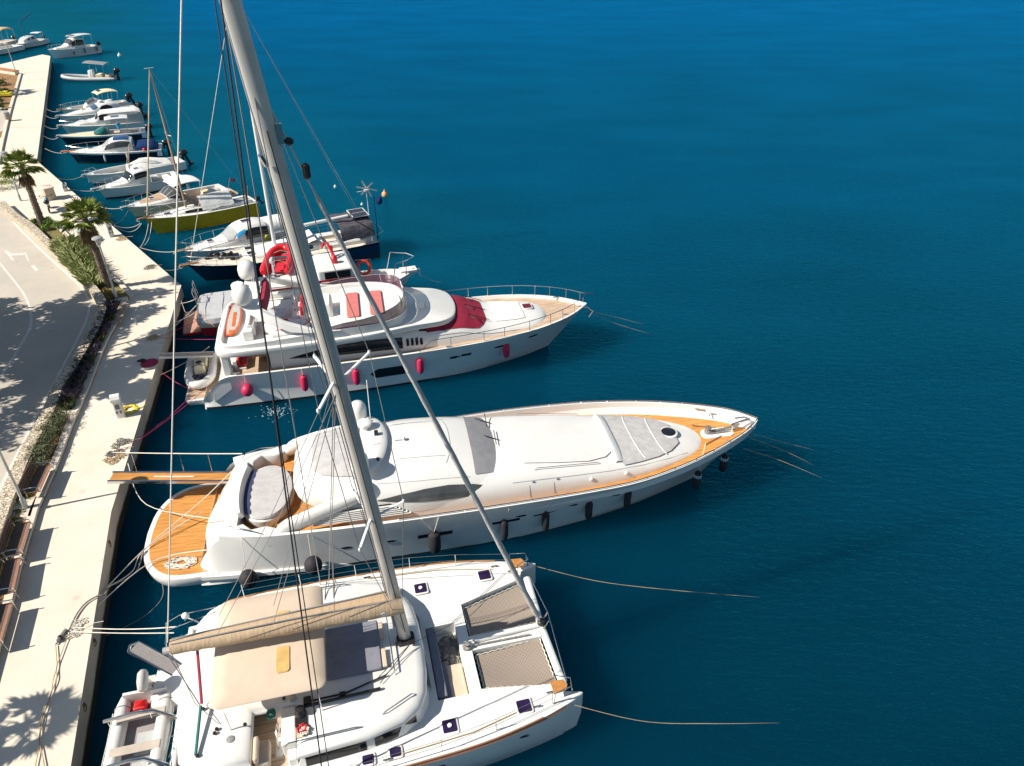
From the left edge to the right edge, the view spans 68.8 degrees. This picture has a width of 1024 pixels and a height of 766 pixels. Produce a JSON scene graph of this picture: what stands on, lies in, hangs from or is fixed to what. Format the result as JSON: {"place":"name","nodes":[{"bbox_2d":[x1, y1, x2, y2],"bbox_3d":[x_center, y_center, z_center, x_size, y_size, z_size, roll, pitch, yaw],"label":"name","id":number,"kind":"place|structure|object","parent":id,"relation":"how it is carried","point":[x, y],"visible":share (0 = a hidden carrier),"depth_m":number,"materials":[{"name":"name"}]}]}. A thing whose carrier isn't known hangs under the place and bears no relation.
{"place":"outdoors","nodes":[
{"label":"outdoors","id":0,"kind":"place"},
{"bbox_2d":[0,107,9,131],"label":"side path","id":1,"kind":"structure","parent":0,"point":[2,120],"depth_m":86.57,"materials":[{"name":"concrete"}]},
{"bbox_2d":[0,209,95,494],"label":"road","id":2,"kind":"structure","parent":0,"point":[55,295],"depth_m":44.98,"materials":[{"name":"concrete"}]},
{"bbox_2d":[0,222,89,491],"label":"road markings","id":3,"kind":"object","parent":2,"relation":"on","point":[10,255],"visible":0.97,"depth_m":45.08,"materials":[{"name":"paint"}]},
{"bbox_2d":[0,54,185,765],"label":"quay pavement","id":4,"kind":"structure","parent":0,"point":[68,571],"depth_m":31.45,"materials":[{"name":"concrete"}]},
{"bbox_2d":[0,73,17,137],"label":"bed soil","id":5,"kind":"structure","parent":4,"relation":"on","point":[11,79],"depth_m":102.13,"materials":[{"name":"soil"}]},
{"bbox_2d":[0,67,18,74],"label":"garden wall","id":6,"kind":"structure","parent":5,"relation":"on","point":[9,71],"depth_m":108.37,"materials":[{"name":"concrete"}]},
{"bbox_2d":[0,73,21,160],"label":"bed kerb","id":7,"kind":"structure","parent":4,"relation":"on","point":[3,136],"depth_m":88.98,"materials":[{"name":"concrete"}]},
{"bbox_2d":[11,496,35,517],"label":"concrete plinth","id":8,"kind":"structure","parent":4,"relation":"on","point":[30,501],"depth_m":31.30,"materials":[{"name":"concrete"}]},
{"bbox_2d":[0,450,28,508],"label":"street lamp","id":9,"kind":"object","parent":8,"relation":"on","point":[23,502],"visible":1,"depth_m":30.66,"materials":[{"name":"metal"}]},
{"bbox_2d":[35,645,56,765],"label":"mooring line","id":10,"kind":"object","parent":4,"relation":"on","point":[46,706],"visible":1,"depth_m":23.67,"materials":[{"name":"beige fabric"}]},
{"bbox_2d":[38,184,56,200],"bbox_3d":[-39.468,-16.202,63.661,1.100,1.080,0.900,27,42,35],"label":"bin box","id":11,"kind":"object","parent":4,"relation":"on","point":[47,190],"visible":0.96,"depth_m":63.35,"materials":[{"name":"concrete"}]},
{"bbox_2d":[0,201,106,544],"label":"stone wall","id":12,"kind":"structure","parent":4,"relation":"on","point":[8,497],"depth_m":38.97,"materials":[{"name":"stone"}]},
{"bbox_2d":[39,632,72,765],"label":"mooring line","id":13,"kind":"object","parent":4,"relation":"on","point":[48,703],"visible":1,"depth_m":23.83,"materials":[{"name":"beige fabric"}]},
{"bbox_2d":[0,301,127,656],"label":"promenade bed soil","id":14,"kind":"structure","parent":4,"relation":"on","point":[56,440],"depth_m":34.09,"materials":[{"name":"soil"}]},
{"bbox_2d":[0,600,18,649],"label":"bench","id":15,"kind":"object","parent":14,"relation":"on","point":[5,609],"visible":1,"depth_m":26.20,"materials":[{"name":"wood"}]},
{"bbox_2d":[0,554,26,598],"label":"bench","id":16,"kind":"object","parent":14,"relation":"on","point":[9,575],"visible":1,"depth_m":27.79,"materials":[{"name":"wood"}]},
{"bbox_2d":[0,468,35,578],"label":"ground cover","id":17,"kind":"object","parent":14,"relation":"on","point":[18,510],"visible":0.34,"depth_m":31.09,"materials":[{"name":"green plant"}]},
{"bbox_2d":[0,517,35,560],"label":"bench","id":18,"kind":"object","parent":14,"relation":"on","point":[18,539],"visible":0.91,"depth_m":29.29,"materials":[{"name":"wood"}]},
{"bbox_2d":[17,459,55,498],"bbox_3d":[-20.550,4.139,32.364,0.817,0.907,1.860,-7,34,-11],"label":"bench","id":19,"kind":"object","parent":14,"relation":"on","point":[38,479],"visible":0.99,"depth_m":32.26,"materials":[{"name":"brown wood"}]},
{"bbox_2d":[23,404,69,466],"bbox_3d":[-21.842,2.422,35.076,1.506,0.693,4.724,-8,34,-13],"label":"rosemary hedge","id":20,"kind":"object","parent":14,"relation":"on","point":[53,423],"visible":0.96,"depth_m":34.93,"materials":[{"name":"green plant"}]},
{"bbox_2d":[52,395,76,410],"bbox_3d":[-22.315,1.021,37.476,1.140,0.500,1.061,18,37,25],"label":"lavender","id":21,"kind":"object","parent":14,"relation":"on","point":[69,403],"visible":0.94,"depth_m":37.43,"materials":[{"name":"plant"}]},
{"bbox_2d":[56,385,79,400],"bbox_3d":[-22.600,0.633,38.117,1.069,0.545,1.075,9,34,13],"label":"lavender","id":22,"kind":"object","parent":14,"relation":"on","point":[75,393],"visible":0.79,"depth_m":38.09,"materials":[{"name":"plant"}]},
{"bbox_2d":[60,380,81,392],"bbox_3d":[-22.673,0.296,38.615,1.020,0.528,1.124,21,39,29],"label":"lavender","id":23,"kind":"object","parent":14,"relation":"on","point":[76,384],"visible":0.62,"depth_m":38.60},
{"bbox_2d":[63,373,83,387],"bbox_3d":[-22.909,-0.039,39.100,1.104,0.494,1.077,0,33,0],"label":"lavender","id":24,"kind":"object","parent":14,"relation":"on","point":[80,379],"visible":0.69,"depth_m":39.11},
{"bbox_2d":[66,367,87,381],"bbox_3d":[-22.930,-0.363,39.599,1.172,0.493,1.090,0,33,0],"label":"lavender","id":25,"kind":"object","parent":14,"relation":"on","point":[83,373],"visible":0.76,"depth_m":39.60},
{"bbox_2d":[71,360,91,372],"bbox_3d":[-23.209,-0.847,40.377,1.021,0.529,1.088,14,36,21],"label":"lavender","id":26,"kind":"object","parent":14,"relation":"on","point":[86,365],"visible":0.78,"depth_m":40.29,"materials":[{"name":"plant"}]},
{"bbox_2d":[73,353,94,364],"bbox_3d":[-23.360,-1.219,40.951,1.089,0.537,1.082,-8,34,-12],"label":"lavender","id":27,"kind":"object","parent":14,"relation":"on","point":[90,357],"visible":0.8,"depth_m":40.91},
{"bbox_2d":[77,347,97,358],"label":"lavender","id":28,"kind":"object","parent":14,"relation":"on","point":[92,351],"visible":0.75,"depth_m":41.54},
{"bbox_2d":[83,339,101,349],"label":"lavender","id":29,"kind":"object","parent":14,"relation":"on","point":[95,344],"visible":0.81,"depth_m":42.23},
{"bbox_2d":[86,332,104,341],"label":"lavender","id":30,"kind":"object","parent":14,"relation":"on","point":[100,337],"visible":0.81,"depth_m":43.00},
{"bbox_2d":[89,326,109,335],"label":"lavender","id":31,"kind":"object","parent":14,"relation":"on","point":[104,329],"visible":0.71,"depth_m":43.59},
{"bbox_2d":[93,320,111,328],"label":"lavender","id":32,"kind":"object","parent":14,"relation":"on","point":[106,324],"visible":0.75,"depth_m":44.17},
{"bbox_2d":[97,312,115,322],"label":"lavender","id":33,"kind":"object","parent":14,"relation":"on","point":[108,317],"visible":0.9,"depth_m":44.97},
{"bbox_2d":[97,306,117,315],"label":"lavender","id":34,"kind":"object","parent":14,"relation":"on","point":[110,310],"visible":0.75,"depth_m":45.67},
{"bbox_2d":[102,298,120,308],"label":"lavender","id":35,"kind":"object","parent":14,"relation":"on","point":[108,303],"visible":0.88,"depth_m":46.51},
{"bbox_2d":[0,297,128,654],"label":"bed kerb","id":36,"kind":"structure","parent":4,"relation":"on","point":[57,456],"depth_m":34.11,"materials":[{"name":"concrete"}]},
{"bbox_2d":[111,303,128,323],"bbox_3d":[-24.008,-4.250,45.818,0.530,0.120,2.572,-7,34,-11],"label":"slatted seat","id":37,"kind":"object","parent":36,"relation":"on","point":[121,309],"visible":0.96,"depth_m":45.73,"materials":[{"name":"brown wood"}]},
{"bbox_2d":[33,222,128,300],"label":"palm bed soil","id":38,"kind":"object","parent":4,"relation":"on","point":[53,233],"visible":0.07,"depth_m":56.40,"materials":[{"name":"soil"}]},
{"bbox_2d":[0,147,46,225],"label":"palm tree","id":39,"kind":"object","parent":38,"relation":"on","point":[26,180],"visible":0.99,"depth_m":56.30,"materials":[{"name":"green plant"}]},
{"bbox_2d":[48,232,111,286],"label":"ornamental grass","id":40,"kind":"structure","parent":38,"relation":"on","point":[75,256],"depth_m":51.88,"materials":[{"name":"green plant"}]},
{"bbox_2d":[57,196,114,288],"bbox_3d":[-26.682,-8.980,47.743,3.352,6.108,3.338,0,33,0],"label":"palm tree","id":41,"kind":"object","parent":38,"relation":"on","point":[86,226],"visible":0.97,"depth_m":46.81,"materials":[{"name":"green plant"}]},
{"bbox_2d":[91,236,117,298],"bbox_3d":[-25.244,-7.176,46.591,0.660,4.180,0.643,0,33,0],"label":"street lamp","id":42,"kind":"object","parent":38,"relation":"on","point":[97,239],"visible":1,"depth_m":46.22,"materials":[{"name":"metal"}]},
{"bbox_2d":[65,617,102,639],"bbox_3d":[-15.247,8.574,26.506,1.254,0.088,0.806,-27,42,-35],"label":"rope bundle","id":43,"kind":"object","parent":4,"relation":"on","point":[74,634],"visible":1,"depth_m":26.39,"materials":[{"name":"fabric"}]},
{"bbox_2d":[52,222,133,297],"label":"bed kerb","id":44,"kind":"structure","parent":4,"relation":"on","point":[128,292],"depth_m":49.52,"materials":[{"name":"concrete"}]},
{"bbox_2d":[55,550,143,644],"bbox_3d":[-15.359,8.057,28.268,0.559,1.142,5.218,2,33,3],"label":"mooring line","id":45,"kind":"object","parent":4,"relation":"attached to","point":[66,633],"visible":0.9,"depth_m":27.53,"materials":[{"name":"fabric"}]},
{"bbox_2d":[103,223,114,237],"bbox_3d":[-30.481,-11.650,56.563,0.470,1.197,0.440,25,40,33],"label":"power pedestal","id":46,"kind":"object","parent":4,"relation":"on","point":[109,231],"visible":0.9,"depth_m":56.48,"materials":[{"name":"paint"}]},
{"bbox_2d":[101,453,130,464],"bbox_3d":[-18.224,3.413,34.432,0.776,0.088,1.065,20,38,28],"label":"rope bundle","id":47,"kind":"object","parent":4,"relation":"on","point":[117,457],"visible":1,"depth_m":34.32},
{"bbox_2d":[109,393,125,418],"bbox_3d":[-19.457,1.118,36.897,0.440,1.260,0.470,-12,35,-18],"label":"power pedestal","id":48,"kind":"object","parent":4,"relation":"on","point":[117,405],"visible":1,"depth_m":36.72,"materials":[{"name":"paint"}]},
{"bbox_2d":[72,631,173,633],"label":"mooring line","id":49,"kind":"object","parent":4,"relation":"attached to","point":[121,633],"visible":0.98,"depth_m":25.91,"materials":[{"name":"white fabric"}]},
{"bbox_2d":[110,438,139,448],"bbox_3d":[-18.263,2.847,35.300,1.177,0.088,0.868,0,33,0],"label":"rope bundle","id":50,"kind":"object","parent":4,"relation":"on","point":[121,441],"visible":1,"depth_m":35.35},
{"bbox_2d":[76,626,175,629],"bbox_3d":[-13.443,8.490,26.034,3.968,0.674,0.040,4,33,6],"label":"mooring line","id":51,"kind":"object","parent":4,"relation":"attached to","point":[125,629],"visible":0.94,"depth_m":26.09,"materials":[{"name":"white fabric"}]},
{"bbox_2d":[124,404,145,413],"bbox_3d":[-19.162,1.287,37.689,1.071,0.118,0.912,0,33,0],"label":"hose coil","id":52,"kind":"object","parent":4,"relation":"on","point":[132,411],"visible":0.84,"depth_m":37.69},
{"bbox_2d":[75,549,208,626],"bbox_3d":[-14.289,7.527,28.776,1.962,0.774,5.276,28,42,36],"label":"mooring line","id":53,"kind":"object","parent":4,"relation":"attached to","point":[143,567],"visible":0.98,"depth_m":29.69,"materials":[{"name":"white fabric"}]},
{"bbox_2d":[140,358,158,367],"bbox_3d":[-20.084,-1.112,41.444,0.940,0.030,0.933,0,33,0],"label":"door mat","id":54,"kind":"object","parent":4,"relation":"on","point":[149,362],"depth_m":41.37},
{"bbox_2d":[113,452,241,453],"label":"mooring line","id":55,"kind":"object","parent":4,"relation":"attached to","point":[176,453],"visible":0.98,"depth_m":33.94,"materials":[{"name":"white fabric"}]},
{"bbox_2d":[97,288,117,299],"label":"ornamental grass","id":56,"kind":"object","parent":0,"point":[108,293],"depth_m":47.88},
{"bbox_2d":[262,318,308,333],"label":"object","id":57,"kind":"object","parent":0,"point":[269,329],"visible":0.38,"depth_m":39.99,"materials":[{"name":"plastic"}]},
{"bbox_2d":[0,0,1023,765],"bbox_3d":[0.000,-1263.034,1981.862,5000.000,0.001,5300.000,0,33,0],"label":"sea water","id":58,"kind":"structure","parent":0,"point":[794,224],"depth_m":52.03,"materials":[{"name":"liquid"}]},
{"bbox_2d":[0,27,18,45],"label":"motorboat","id":59,"kind":"object","parent":58,"relation":"on","point":[13,40],"visible":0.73,"depth_m":135.22,"materials":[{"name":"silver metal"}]},
{"bbox_2d":[0,44,24,54],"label":"motorboat","id":60,"kind":"object","parent":58,"relation":"on","point":[13,48],"visible":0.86,"depth_m":131.15,"materials":[{"name":"plastic"}]},
{"bbox_2d":[16,13,49,48],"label":"motorboat","id":61,"kind":"object","parent":58,"relation":"on","point":[27,41],"visible":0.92,"depth_m":135.12,"materials":[{"name":"white plastic"}]},
{"bbox_2d":[48,33,101,58],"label":"motorboat","id":62,"kind":"object","parent":58,"relation":"on","point":[75,43],"visible":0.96,"depth_m":127.32,"materials":[{"name":"white plastic"}]},
{"bbox_2d":[61,60,119,80],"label":"inflatable boat","id":63,"kind":"object","parent":58,"relation":"on","point":[92,76],"visible":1,"depth_m":110.41,"materials":[{"name":"rubber"}]},
{"bbox_2d":[56,88,135,113],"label":"motorboat","id":64,"kind":"object","parent":58,"relation":"on","point":[93,100],"visible":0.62,"depth_m":93.21,"materials":[{"name":"white plastic"}]},
{"bbox_2d":[55,99,144,123],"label":"motorboat","id":65,"kind":"object","parent":58,"relation":"on","point":[89,112],"visible":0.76,"depth_m":89.71,"materials":[{"name":"white plastic"}]},
{"bbox_2d":[56,107,149,133],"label":"motorboat","id":66,"kind":"object","parent":58,"relation":"on","point":[135,116],"visible":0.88,"depth_m":85.99,"materials":[{"name":"white plastic"}]},
{"bbox_2d":[55,114,154,145],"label":"motorboat","id":67,"kind":"object","parent":58,"relation":"on","point":[102,134],"visible":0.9,"depth_m":82.22,"materials":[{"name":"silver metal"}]},
{"bbox_2d":[60,135,173,163],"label":"motorboat","id":68,"kind":"object","parent":58,"relation":"on","point":[113,149],"visible":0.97,"depth_m":76.56,"materials":[{"name":"white plastic"}]},
{"bbox_2d":[81,143,193,184],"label":"motorboat","id":69,"kind":"object","parent":58,"relation":"on","point":[159,165],"visible":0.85,"depth_m":72.49,"materials":[{"name":"white plastic"}]},
{"bbox_2d":[90,166,185,199],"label":"motorboat","id":70,"kind":"object","parent":58,"relation":"on","point":[130,182],"visible":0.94,"depth_m":67.94,"materials":[{"name":"white plastic"}]},
{"bbox_2d":[120,175,237,217],"bbox_3d":[-29.055,-16.234,65.154,9.908,3.004,2.922,-27,42,-35],"label":"motorboat","id":71,"kind":"object","parent":58,"relation":"on","point":[166,195],"visible":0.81,"depth_m":63.90,"materials":[{"name":"white plastic"}]},
{"bbox_2d":[136,67,263,233],"bbox_3d":[-26.077,-18.453,59.934,10.312,12.420,3.696,-24,40,-32],"label":"sailing boat","id":72,"kind":"object","parent":58,"relation":"on","point":[216,208],"visible":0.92,"depth_m":61.33,"materials":[{"name":"yellow paint"}]},
{"bbox_2d":[173,214,285,261],"bbox_3d":[-20.845,-10.758,56.798,9.458,2.946,3.023,-23,40,-31],"label":"motorboat","id":73,"kind":"object","parent":58,"relation":"on","point":[236,230],"visible":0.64,"depth_m":55.79,"materials":[{"name":"white plastic"}]},
{"bbox_2d":[179,13,382,280],"bbox_3d":[-16.648,-16.176,50.723,14.732,18.655,3.936,-16,36,-22],"label":"sailing boat","id":74,"kind":"object","parent":58,"relation":"on","point":[356,231],"visible":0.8,"depth_m":54.52,"materials":[{"name":"white plastic"}]},
{"bbox_2d":[181,242,420,335],"bbox_3d":[-13.462,-6.392,48.458,15.352,4.730,4.293,-10,34,-15],"label":"motor sailer","id":75,"kind":"object","parent":58,"relation":"on","point":[211,307],"visible":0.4,"depth_m":47.37,"materials":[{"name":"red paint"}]},
{"bbox_2d":[260,243,293,276],"bbox_3d":[-15.190,-8.290,48.737,2.015,1.263,4.249,-3,33,-5],"label":"inflatable dinghy","id":76,"kind":"object","parent":75,"relation":"on","point":[277,262],"visible":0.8,"depth_m":48.25,"materials":[{"name":"rubber"}]},
{"bbox_2d":[356,260,371,274],"bbox_3d":[-9.925,-7.734,50.087,1.032,1.040,0.440,-10,34,-15],"label":"life ring","id":77,"kind":"object","parent":75,"relation":"attached to","point":[369,265],"visible":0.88,"depth_m":50.03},
{"bbox_2d":[103,0,582,765],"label":"catamaran","id":78,"kind":"object","parent":58,"relation":"on","point":[373,668],"visible":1,"depth_m":22.76,"materials":[{"name":"white plastic"}]},
{"bbox_2d":[101,669,173,765],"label":"inflatable dinghy","id":79,"kind":"object","parent":78,"relation":"hanging from","point":[140,735],"visible":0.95,"depth_m":22.52,"materials":[{"name":"white rubber"}]},
{"bbox_2d":[305,741,366,765],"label":"saloon window","id":80,"kind":"structure","parent":78,"relation":"in","point":[359,747],"depth_m":21.90,"materials":[{"name":"black glass"}]},
{"bbox_2d":[375,715,416,745],"bbox_3d":[-3.466,10.453,22.487,1.420,0.340,0.182,-20,38,-28],"label":"saloon window","id":81,"kind":"structure","parent":78,"relation":"in","point":[392,734],"depth_m":22.37,"materials":[{"name":"black glass"}]},
{"bbox_2d":[415,613,430,687],"bbox_3d":[-2.978,8.863,24.929,0.120,0.340,2.900,-8,34,-12],"label":"saloon window","id":82,"kind":"structure","parent":78,"relation":"in","point":[428,680],"depth_m":24.45,"materials":[{"name":"black glass"}]},
{"bbox_2d":[536,566,751,596],"bbox_3d":[5.220,7.645,28.818,8.965,1.720,0.094,0,33,0],"label":"mooring line","id":83,"kind":"object","parent":78,"relation":"attached to","point":[628,585],"visible":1,"depth_m":28.91,"materials":[{"name":"beige fabric"}]},
{"bbox_2d":[572,704,751,723],"bbox_3d":[5.110,10.693,24.108,7.581,1.750,0.260,-1,33,-2],"label":"mooring line","id":84,"kind":"object","parent":78,"relation":"attached to","point":[668,723],"visible":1,"depth_m":24.24,"materials":[{"name":"beige fabric"}]},
{"bbox_2d":[159,260,592,408],"bbox_3d":[-7.267,-3.722,42.386,24.896,6.880,5.964,-7,34,-10],"label":"motor yacht","id":85,"kind":"object","parent":58,"relation":"on","point":[442,334],"visible":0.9,"depth_m":41.18,"materials":[{"name":"white plastic"}]},
{"bbox_2d":[184,353,217,388],"bbox_3d":[-17.424,-0.829,41.763,1.671,0.965,3.486,-9,34,-13],"label":"inflatable tender","id":86,"kind":"object","parent":85,"relation":"on","point":[200,373],"visible":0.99,"depth_m":41.49,"materials":[{"name":"white rubber"}]},
{"bbox_2d":[226,304,241,335],"bbox_3d":[-15.234,-3.497,41.032,0.755,0.162,3.601,-7,34,-10],"label":"paddle board","id":87,"kind":"object","parent":85,"relation":"on","point":[234,320],"visible":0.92,"depth_m":40.79,"materials":[{"name":"orange plastic"}]},
{"bbox_2d":[241,376,252,396],"bbox_3d":[-14.006,0.155,39.424,0.620,1.250,0.604,0,33,0],"label":"fender","id":88,"kind":"object","parent":85,"relation":"attached to","point":[246,390],"visible":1,"depth_m":39.36,"materials":[{"name":"pink rubber"}]},
{"bbox_2d":[300,369,308,391],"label":"fender","id":89,"kind":"object","parent":85,"relation":"attached to","point":[304,383],"visible":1,"depth_m":39.99,"materials":[{"name":"pink rubber"}]},
{"bbox_2d":[352,368,359,384],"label":"fender","id":90,"kind":"object","parent":85,"relation":"attached to","point":[356,376],"visible":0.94,"depth_m":40.51,"materials":[{"name":"pink rubber"}]},
{"bbox_2d":[370,366,404,377],"bbox_3d":[-6.793,-0.623,41.202,2.025,0.640,0.105,-8,34,-11],"label":"hull window","id":91,"kind":"structure","parent":85,"relation":"in","point":[384,372],"depth_m":41.21,"materials":[{"name":"black glass"}]},
{"bbox_2d":[417,353,423,373],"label":"fender","id":92,"kind":"object","parent":85,"relation":"attached to","point":[420,366],"visible":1,"depth_m":41.08,"materials":[{"name":"pink rubber"}]},
{"bbox_2d":[503,337,509,357],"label":"fender","id":93,"kind":"object","parent":85,"relation":"attached to","point":[506,350],"visible":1,"depth_m":42.53,"materials":[{"name":"pink rubber"}]},
{"bbox_2d":[107,380,757,586],"bbox_3d":[-2.892,2.985,32.114,28.918,6.850,6.579,-6,34,-9],"label":"motor yacht","id":94,"kind":"object","parent":58,"relation":"on","point":[526,466],"visible":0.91,"depth_m":31.20,"materials":[{"name":"white plastic"}]},
{"bbox_2d":[107,511,201,587],"bbox_3d":[-14.673,6.793,30.581,0.734,0.594,4.770,15,36,22],"label":"mooring line","id":95,"kind":"object","parent":94,"relation":"attached to","point":[150,545],"visible":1,"depth_m":30.77,"materials":[{"name":"beige fabric"}]},
{"bbox_2d":[106,468,234,587],"bbox_3d":[-14.160,5.798,30.918,0.843,1.391,6.727,17,37,24],"label":"mooring line","id":96,"kind":"object","parent":94,"relation":"attached to","point":[167,529],"visible":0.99,"depth_m":31.25,"materials":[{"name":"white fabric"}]},
{"bbox_2d":[128,464,222,520],"bbox_3d":[-14.818,4.965,31.923,7.212,0.993,0.894,22,39,30],"label":"mooring line","id":97,"kind":"object","parent":94,"relation":"attached to","point":[167,511],"visible":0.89,"depth_m":31.63,"materials":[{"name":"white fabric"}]},
{"bbox_2d":[164,556,196,568],"bbox_3d":[-13.312,7.221,30.054,1.312,0.061,0.736,-6,34,-9],"label":"rope heap","id":98,"kind":"object","parent":94,"relation":"on","point":[192,560],"visible":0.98,"depth_m":30.04,"materials":[{"name":"fabric"}]},
{"bbox_2d":[239,537,257,588],"bbox_3d":[-10.377,7.157,29.213,0.720,2.090,0.836,15,36,21],"label":"fender","id":99,"kind":"object","parent":94,"relation":"attached to","point":[251,579],"visible":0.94,"depth_m":29.25,"materials":[{"name":"black rubber"}]},
{"bbox_2d":[304,536,321,574],"bbox_3d":[-7.893,6.827,29.447,0.720,1.788,0.702,0,33,0],"label":"fender","id":100,"kind":"object","parent":94,"relation":"attached to","point":[310,565],"visible":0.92,"depth_m":29.45,"materials":[{"name":"black rubber"}]},
{"bbox_2d":[428,517,440,553],"bbox_3d":[-3.150,6.154,30.245,0.500,1.929,0.488,0,33,0],"label":"fender","id":101,"kind":"object","parent":94,"relation":"attached to","point":[434,539],"visible":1,"depth_m":30.21,"materials":[{"name":"black rubber"}]},
{"bbox_2d":[501,509,508,539],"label":"fender","id":102,"kind":"object","parent":94,"relation":"hanging from","point":[504,529],"visible":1,"depth_m":30.80,"materials":[{"name":"black rubber"}]},
{"bbox_2d":[542,503,551,531],"bbox_3d":[1.432,5.540,31.095,0.307,1.831,0.449,-10,34,-15],"label":"fender","id":103,"kind":"object","parent":94,"relation":"attached to","point":[545,520],"visible":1,"depth_m":31.16,"materials":[{"name":"black rubber"}]},
{"bbox_2d":[585,494,597,519],"bbox_3d":[3.357,5.180,31.508,0.521,1.683,0.306,12,35,18],"label":"fender","id":104,"kind":"object","parent":94,"relation":"attached to","point":[588,510],"visible":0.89,"depth_m":31.54,"materials":[{"name":"black rubber"}]},
{"bbox_2d":[623,487,632,508],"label":"fender","id":105,"kind":"object","parent":94,"relation":"attached to","point":[627,501],"visible":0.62,"depth_m":31.94,"materials":[{"name":"black rubber"}]},
{"bbox_2d":[692,443,705,489],"bbox_3d":[8.434,3.793,33.434,0.630,2.355,0.359,-26,41,-34],"label":"fender","id":106,"kind":"object","parent":94,"relation":"hanging from","point":[697,477],"visible":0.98,"depth_m":33.50,"materials":[{"name":"black rubber"}]},
{"bbox_2d":[719,426,732,471],"bbox_3d":[9.931,3.127,34.456,0.630,2.355,0.359,-26,41,-34],"label":"fender","id":107,"kind":"object","parent":94,"relation":"hanging from","point":[724,459],"visible":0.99,"depth_m":34.53,"materials":[{"name":"black rubber"}]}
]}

